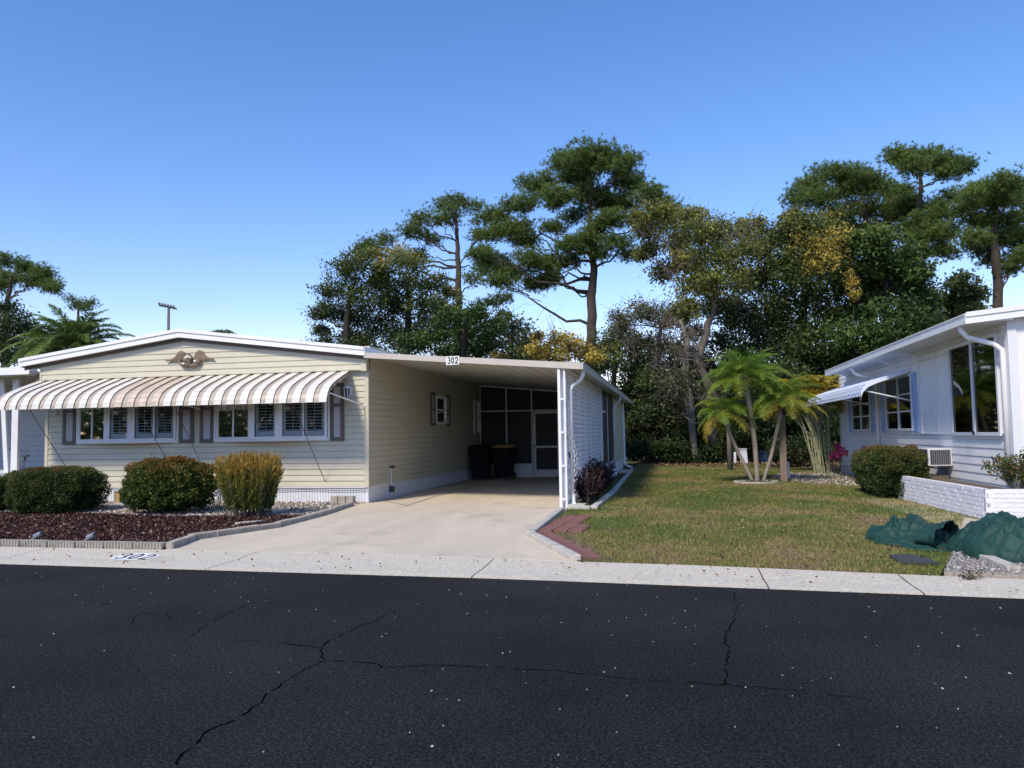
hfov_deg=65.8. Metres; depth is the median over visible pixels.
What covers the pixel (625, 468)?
ground
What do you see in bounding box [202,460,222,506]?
sparse shrub
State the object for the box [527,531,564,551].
kerb bar
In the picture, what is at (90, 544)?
edging block
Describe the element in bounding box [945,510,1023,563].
garden bag
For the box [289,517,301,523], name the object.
edging block
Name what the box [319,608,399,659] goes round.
road crack
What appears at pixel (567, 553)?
kerb bar
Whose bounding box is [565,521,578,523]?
brick
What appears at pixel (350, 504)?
edging block
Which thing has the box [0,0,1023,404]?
sky
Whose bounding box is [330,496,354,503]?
ribbed block
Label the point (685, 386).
bare trunk tree
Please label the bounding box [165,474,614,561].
driveway
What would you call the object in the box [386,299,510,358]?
green tree
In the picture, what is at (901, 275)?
green tree
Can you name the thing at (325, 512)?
edging block
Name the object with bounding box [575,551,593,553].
brick
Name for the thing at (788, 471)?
white stake
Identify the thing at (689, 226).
olive leaved tree
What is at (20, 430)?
neighbour house
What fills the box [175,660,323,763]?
road crack
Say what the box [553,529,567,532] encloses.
brick
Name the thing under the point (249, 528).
edging block
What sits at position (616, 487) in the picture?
kerb bar
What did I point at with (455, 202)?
pine tree
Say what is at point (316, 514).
edging block
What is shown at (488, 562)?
gutter litter
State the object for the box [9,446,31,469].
potted twig
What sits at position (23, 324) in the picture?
dark tree
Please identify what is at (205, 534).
edging block
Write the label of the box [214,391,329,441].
bow window
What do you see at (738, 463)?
leaf litter
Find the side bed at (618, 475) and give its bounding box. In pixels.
[579,473,625,505]
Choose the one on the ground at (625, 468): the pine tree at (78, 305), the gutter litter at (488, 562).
the pine tree at (78, 305)
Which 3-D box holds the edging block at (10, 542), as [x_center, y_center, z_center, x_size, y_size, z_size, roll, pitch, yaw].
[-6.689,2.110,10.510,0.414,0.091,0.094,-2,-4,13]
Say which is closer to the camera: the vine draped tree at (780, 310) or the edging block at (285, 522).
the edging block at (285, 522)
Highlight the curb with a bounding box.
[0,547,1023,598]
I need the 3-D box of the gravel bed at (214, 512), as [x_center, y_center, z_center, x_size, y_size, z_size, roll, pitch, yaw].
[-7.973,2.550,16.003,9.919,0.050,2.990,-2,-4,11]
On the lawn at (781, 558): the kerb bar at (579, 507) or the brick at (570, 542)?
the kerb bar at (579, 507)
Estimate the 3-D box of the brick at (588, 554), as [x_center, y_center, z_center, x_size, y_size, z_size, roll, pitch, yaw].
[0.844,1.907,8.775,0.200,0.050,0.094,-2,-4,-10]
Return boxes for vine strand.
[781,222,862,357]
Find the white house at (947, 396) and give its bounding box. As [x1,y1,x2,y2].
[805,304,1023,488]
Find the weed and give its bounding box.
[958,567,982,579]
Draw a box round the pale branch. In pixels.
[235,520,264,524]
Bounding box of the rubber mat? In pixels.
[889,554,938,564]
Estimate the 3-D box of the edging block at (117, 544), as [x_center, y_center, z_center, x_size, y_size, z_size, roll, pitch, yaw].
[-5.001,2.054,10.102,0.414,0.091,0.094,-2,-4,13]
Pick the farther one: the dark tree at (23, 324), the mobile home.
the dark tree at (23, 324)
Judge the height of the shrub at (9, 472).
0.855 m
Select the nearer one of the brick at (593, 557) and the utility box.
the brick at (593, 557)
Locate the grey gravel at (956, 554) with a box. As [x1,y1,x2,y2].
[945,550,1023,573]
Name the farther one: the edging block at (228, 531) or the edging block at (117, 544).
the edging block at (228, 531)
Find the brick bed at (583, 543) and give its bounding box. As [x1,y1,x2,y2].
[550,512,618,561]
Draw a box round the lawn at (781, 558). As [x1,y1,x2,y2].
[569,456,979,577]
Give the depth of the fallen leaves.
11.98 m
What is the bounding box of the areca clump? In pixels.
[763,371,843,472]
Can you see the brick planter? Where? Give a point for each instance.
(971, 499)
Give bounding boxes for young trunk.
[726,422,732,469]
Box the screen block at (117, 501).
[113,489,123,505]
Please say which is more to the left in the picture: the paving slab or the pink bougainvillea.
the paving slab
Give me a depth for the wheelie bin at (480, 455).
24.31 m
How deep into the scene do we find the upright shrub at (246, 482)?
13.80 m
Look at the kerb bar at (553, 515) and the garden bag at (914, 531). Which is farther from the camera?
the kerb bar at (553, 515)
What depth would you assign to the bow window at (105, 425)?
17.51 m
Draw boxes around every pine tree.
[0,249,66,367]
[61,292,103,321]
[346,189,516,352]
[456,130,685,347]
[778,157,929,320]
[874,139,991,306]
[943,160,1023,308]
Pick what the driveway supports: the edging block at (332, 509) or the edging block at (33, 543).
the edging block at (332, 509)
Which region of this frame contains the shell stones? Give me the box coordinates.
[771,472,857,485]
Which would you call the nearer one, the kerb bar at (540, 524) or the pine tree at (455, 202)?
the kerb bar at (540, 524)
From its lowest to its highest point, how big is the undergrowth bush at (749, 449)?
4.056 m
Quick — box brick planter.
[898,475,1023,518]
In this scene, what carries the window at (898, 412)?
in the white house at (947, 396)
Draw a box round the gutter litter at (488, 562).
[10,547,1017,590]
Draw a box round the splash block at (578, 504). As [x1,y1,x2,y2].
[568,503,586,505]
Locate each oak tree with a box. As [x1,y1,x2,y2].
[297,241,412,350]
[353,238,471,354]
[491,296,548,360]
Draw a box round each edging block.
[0,539,22,546]
[21,539,50,546]
[48,540,75,547]
[76,541,105,548]
[104,541,135,548]
[134,542,165,549]
[166,538,184,548]
[181,535,195,543]
[188,531,215,539]
[213,528,238,536]
[236,524,259,532]
[260,522,280,529]
[275,519,291,526]
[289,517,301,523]
[298,514,311,520]
[309,512,321,518]
[318,509,328,515]
[328,507,335,513]
[333,505,342,511]
[345,502,353,507]
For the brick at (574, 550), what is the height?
0.050 m
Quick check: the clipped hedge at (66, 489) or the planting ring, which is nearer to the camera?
the clipped hedge at (66, 489)
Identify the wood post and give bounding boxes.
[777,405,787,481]
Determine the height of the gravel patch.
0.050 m
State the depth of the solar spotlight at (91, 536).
10.40 m
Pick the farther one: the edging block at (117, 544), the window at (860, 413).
the window at (860, 413)
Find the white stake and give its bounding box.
[787,462,789,477]
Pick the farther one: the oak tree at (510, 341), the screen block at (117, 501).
the oak tree at (510, 341)
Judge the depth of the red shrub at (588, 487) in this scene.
15.37 m
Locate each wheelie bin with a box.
[469,445,492,478]
[491,444,515,478]
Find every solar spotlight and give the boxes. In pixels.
[31,531,42,538]
[84,532,95,540]
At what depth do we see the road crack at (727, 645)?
5.21 m
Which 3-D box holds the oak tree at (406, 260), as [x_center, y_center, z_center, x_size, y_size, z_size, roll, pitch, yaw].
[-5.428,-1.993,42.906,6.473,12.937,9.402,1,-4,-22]
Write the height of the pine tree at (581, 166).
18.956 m
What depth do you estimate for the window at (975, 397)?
14.01 m
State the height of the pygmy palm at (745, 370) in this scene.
3.626 m
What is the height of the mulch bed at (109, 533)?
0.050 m
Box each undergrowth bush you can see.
[606,340,738,441]
[624,392,724,462]
[625,434,738,463]
[659,324,773,455]
[700,422,839,460]
[703,349,840,460]
[761,426,840,467]
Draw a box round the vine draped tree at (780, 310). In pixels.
[699,179,882,435]
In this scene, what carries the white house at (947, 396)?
on the side yard
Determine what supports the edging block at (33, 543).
on the mulch bed at (109, 533)
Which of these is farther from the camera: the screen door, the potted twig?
the screen door
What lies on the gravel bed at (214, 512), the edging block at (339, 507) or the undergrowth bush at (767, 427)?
the edging block at (339, 507)
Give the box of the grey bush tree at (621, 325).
[582,278,699,462]
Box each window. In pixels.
[76,402,178,443]
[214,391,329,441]
[436,395,446,423]
[473,400,479,433]
[850,387,870,430]
[884,373,913,430]
[947,332,1003,435]
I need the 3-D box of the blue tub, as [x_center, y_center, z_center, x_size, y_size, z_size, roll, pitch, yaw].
[11.155,3.243,34.848,0.800,0.539,0.800,-2,-4,11]
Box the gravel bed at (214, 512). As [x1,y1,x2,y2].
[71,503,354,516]
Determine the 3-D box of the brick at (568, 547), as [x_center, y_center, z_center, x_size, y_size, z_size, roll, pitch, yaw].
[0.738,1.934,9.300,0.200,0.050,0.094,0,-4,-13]
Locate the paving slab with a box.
[617,469,629,472]
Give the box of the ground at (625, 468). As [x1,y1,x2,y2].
[371,454,699,502]
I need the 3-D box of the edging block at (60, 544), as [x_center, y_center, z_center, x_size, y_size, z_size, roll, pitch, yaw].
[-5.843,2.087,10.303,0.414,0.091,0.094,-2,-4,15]
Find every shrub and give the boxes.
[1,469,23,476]
[118,454,218,512]
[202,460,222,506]
[213,448,285,517]
[574,464,608,504]
[586,455,616,495]
[981,447,1023,488]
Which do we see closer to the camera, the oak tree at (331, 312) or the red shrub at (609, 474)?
the red shrub at (609, 474)
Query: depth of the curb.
8.14 m
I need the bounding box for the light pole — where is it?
[158,302,176,329]
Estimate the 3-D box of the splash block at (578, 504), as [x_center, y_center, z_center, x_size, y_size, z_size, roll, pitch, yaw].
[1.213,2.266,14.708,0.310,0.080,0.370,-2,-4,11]
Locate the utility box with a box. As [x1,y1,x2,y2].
[739,448,747,462]
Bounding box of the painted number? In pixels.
[110,553,158,559]
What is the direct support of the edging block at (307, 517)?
on the mulch bed at (109, 533)
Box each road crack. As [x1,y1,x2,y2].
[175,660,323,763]
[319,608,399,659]
[330,660,867,699]
[721,593,738,685]
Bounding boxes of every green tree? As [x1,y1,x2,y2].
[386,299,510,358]
[800,220,968,377]
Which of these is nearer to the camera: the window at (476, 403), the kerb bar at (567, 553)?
the kerb bar at (567, 553)
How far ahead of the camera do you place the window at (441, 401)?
21.77 m
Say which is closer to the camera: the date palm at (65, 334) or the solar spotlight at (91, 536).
the solar spotlight at (91, 536)
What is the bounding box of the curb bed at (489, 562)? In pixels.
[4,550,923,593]
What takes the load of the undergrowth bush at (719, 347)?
on the lawn at (781, 558)
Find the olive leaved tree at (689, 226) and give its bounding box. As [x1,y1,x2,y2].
[607,179,810,461]
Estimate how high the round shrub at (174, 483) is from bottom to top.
1.154 m
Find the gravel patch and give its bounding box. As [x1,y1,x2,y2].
[944,552,1023,578]
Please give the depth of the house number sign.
15.64 m
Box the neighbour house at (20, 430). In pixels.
[0,367,45,476]
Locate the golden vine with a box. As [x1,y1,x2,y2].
[477,306,618,385]
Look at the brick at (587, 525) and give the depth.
11.49 m
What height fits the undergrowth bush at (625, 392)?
6.027 m
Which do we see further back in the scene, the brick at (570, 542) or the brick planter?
the brick planter
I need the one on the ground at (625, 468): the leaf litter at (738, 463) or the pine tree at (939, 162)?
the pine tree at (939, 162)
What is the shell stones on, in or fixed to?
on the shell bed
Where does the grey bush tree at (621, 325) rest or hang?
on the lawn at (781, 558)
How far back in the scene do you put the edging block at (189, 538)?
10.58 m
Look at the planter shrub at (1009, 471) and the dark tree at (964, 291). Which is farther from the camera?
the dark tree at (964, 291)
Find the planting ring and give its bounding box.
[733,480,778,483]
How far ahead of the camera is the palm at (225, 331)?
68.43 m
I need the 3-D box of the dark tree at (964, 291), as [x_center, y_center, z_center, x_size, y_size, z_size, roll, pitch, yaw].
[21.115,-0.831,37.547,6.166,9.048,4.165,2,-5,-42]
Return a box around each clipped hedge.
[0,475,13,510]
[2,465,112,513]
[849,444,933,496]
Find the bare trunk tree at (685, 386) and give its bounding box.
[649,292,730,462]
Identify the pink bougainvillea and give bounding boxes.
[823,441,879,476]
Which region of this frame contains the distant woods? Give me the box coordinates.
[624,393,838,446]
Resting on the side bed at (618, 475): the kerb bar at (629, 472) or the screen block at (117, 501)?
the kerb bar at (629, 472)
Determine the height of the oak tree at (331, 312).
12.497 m
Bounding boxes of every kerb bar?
[526,518,550,535]
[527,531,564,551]
[545,507,564,521]
[557,547,580,560]
[568,505,590,509]
[591,491,615,509]
[610,476,627,491]
[624,469,633,476]
[979,554,1020,571]
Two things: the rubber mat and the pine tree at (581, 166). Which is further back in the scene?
the pine tree at (581, 166)
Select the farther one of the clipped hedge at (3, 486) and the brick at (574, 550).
the clipped hedge at (3, 486)
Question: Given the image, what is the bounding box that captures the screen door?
[533,411,558,476]
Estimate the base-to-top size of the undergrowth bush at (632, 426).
4.421 m
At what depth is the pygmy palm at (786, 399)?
21.06 m
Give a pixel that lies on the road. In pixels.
(136, 693)
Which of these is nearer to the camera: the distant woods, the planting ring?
the planting ring
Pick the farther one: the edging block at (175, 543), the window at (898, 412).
the window at (898, 412)
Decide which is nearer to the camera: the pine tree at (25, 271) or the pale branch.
the pale branch
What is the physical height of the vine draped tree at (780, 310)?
13.307 m
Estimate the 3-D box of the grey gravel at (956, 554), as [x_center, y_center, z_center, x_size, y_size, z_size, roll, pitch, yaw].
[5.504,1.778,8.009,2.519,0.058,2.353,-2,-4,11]
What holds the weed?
on the curb
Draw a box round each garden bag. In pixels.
[865,513,958,551]
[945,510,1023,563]
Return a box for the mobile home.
[0,329,633,507]
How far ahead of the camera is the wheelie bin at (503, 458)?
24.50 m
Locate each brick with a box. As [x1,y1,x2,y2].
[538,529,552,531]
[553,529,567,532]
[557,541,573,543]
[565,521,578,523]
[566,546,583,548]
[568,529,582,532]
[572,549,590,551]
[573,526,586,529]
[575,524,588,528]
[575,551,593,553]
[580,553,597,558]
[582,555,601,560]
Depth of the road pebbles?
4.75 m
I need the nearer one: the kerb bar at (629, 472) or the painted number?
the painted number
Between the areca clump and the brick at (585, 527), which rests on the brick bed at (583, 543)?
the brick at (585, 527)
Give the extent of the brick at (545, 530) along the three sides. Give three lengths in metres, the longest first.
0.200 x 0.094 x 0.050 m
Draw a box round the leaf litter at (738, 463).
[633,458,841,467]
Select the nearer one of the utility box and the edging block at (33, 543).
the edging block at (33, 543)
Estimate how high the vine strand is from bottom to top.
10.269 m
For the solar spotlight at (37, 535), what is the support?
on the mulch bed at (109, 533)
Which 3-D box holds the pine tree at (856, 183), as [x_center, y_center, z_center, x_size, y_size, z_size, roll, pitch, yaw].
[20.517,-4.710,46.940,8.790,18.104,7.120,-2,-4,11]
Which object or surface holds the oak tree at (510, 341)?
on the lawn at (781, 558)
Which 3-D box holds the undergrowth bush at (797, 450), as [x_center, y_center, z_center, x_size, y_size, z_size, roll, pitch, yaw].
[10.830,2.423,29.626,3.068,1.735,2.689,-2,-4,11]
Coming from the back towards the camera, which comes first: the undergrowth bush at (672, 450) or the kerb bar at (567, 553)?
the undergrowth bush at (672, 450)
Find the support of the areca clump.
on the lawn at (781, 558)
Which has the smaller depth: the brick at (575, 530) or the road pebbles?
the road pebbles
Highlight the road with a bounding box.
[0,564,1023,767]
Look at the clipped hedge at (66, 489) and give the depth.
14.94 m
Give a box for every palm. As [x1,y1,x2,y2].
[0,303,134,367]
[211,329,235,333]
[696,347,795,481]
[696,395,756,481]
[747,372,828,481]
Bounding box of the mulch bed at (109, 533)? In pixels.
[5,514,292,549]
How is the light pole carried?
on the ground at (625, 468)
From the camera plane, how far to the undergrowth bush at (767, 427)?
33.40 m
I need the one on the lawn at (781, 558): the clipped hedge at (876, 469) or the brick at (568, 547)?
the clipped hedge at (876, 469)
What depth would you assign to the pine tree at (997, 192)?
39.13 m
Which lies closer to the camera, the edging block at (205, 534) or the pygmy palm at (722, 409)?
the edging block at (205, 534)
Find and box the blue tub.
[758,451,772,461]
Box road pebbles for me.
[13,566,1010,767]
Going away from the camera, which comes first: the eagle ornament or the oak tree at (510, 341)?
the eagle ornament
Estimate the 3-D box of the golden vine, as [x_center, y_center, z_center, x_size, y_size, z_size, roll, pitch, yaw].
[1.507,0.153,36.581,7.160,7.312,4.318,-2,-4,11]
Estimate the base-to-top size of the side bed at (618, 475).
0.040 m
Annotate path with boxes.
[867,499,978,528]
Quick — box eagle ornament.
[166,350,213,367]
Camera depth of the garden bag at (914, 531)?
9.33 m
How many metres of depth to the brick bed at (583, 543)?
9.91 m
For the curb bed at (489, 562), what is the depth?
7.82 m
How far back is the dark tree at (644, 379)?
35.96 m
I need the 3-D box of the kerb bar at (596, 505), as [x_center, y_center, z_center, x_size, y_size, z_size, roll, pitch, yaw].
[1.895,2.359,16.235,0.130,0.070,3.800,-2,-4,12]
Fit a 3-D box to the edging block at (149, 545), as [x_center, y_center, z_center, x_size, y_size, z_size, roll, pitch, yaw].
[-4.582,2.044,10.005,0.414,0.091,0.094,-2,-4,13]
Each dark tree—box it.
[0,293,45,366]
[570,322,686,437]
[928,266,999,324]
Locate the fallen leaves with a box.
[546,467,973,571]
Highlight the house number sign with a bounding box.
[446,356,458,364]
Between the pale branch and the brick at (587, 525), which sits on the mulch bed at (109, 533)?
the pale branch
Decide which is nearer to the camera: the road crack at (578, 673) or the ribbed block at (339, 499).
the road crack at (578, 673)

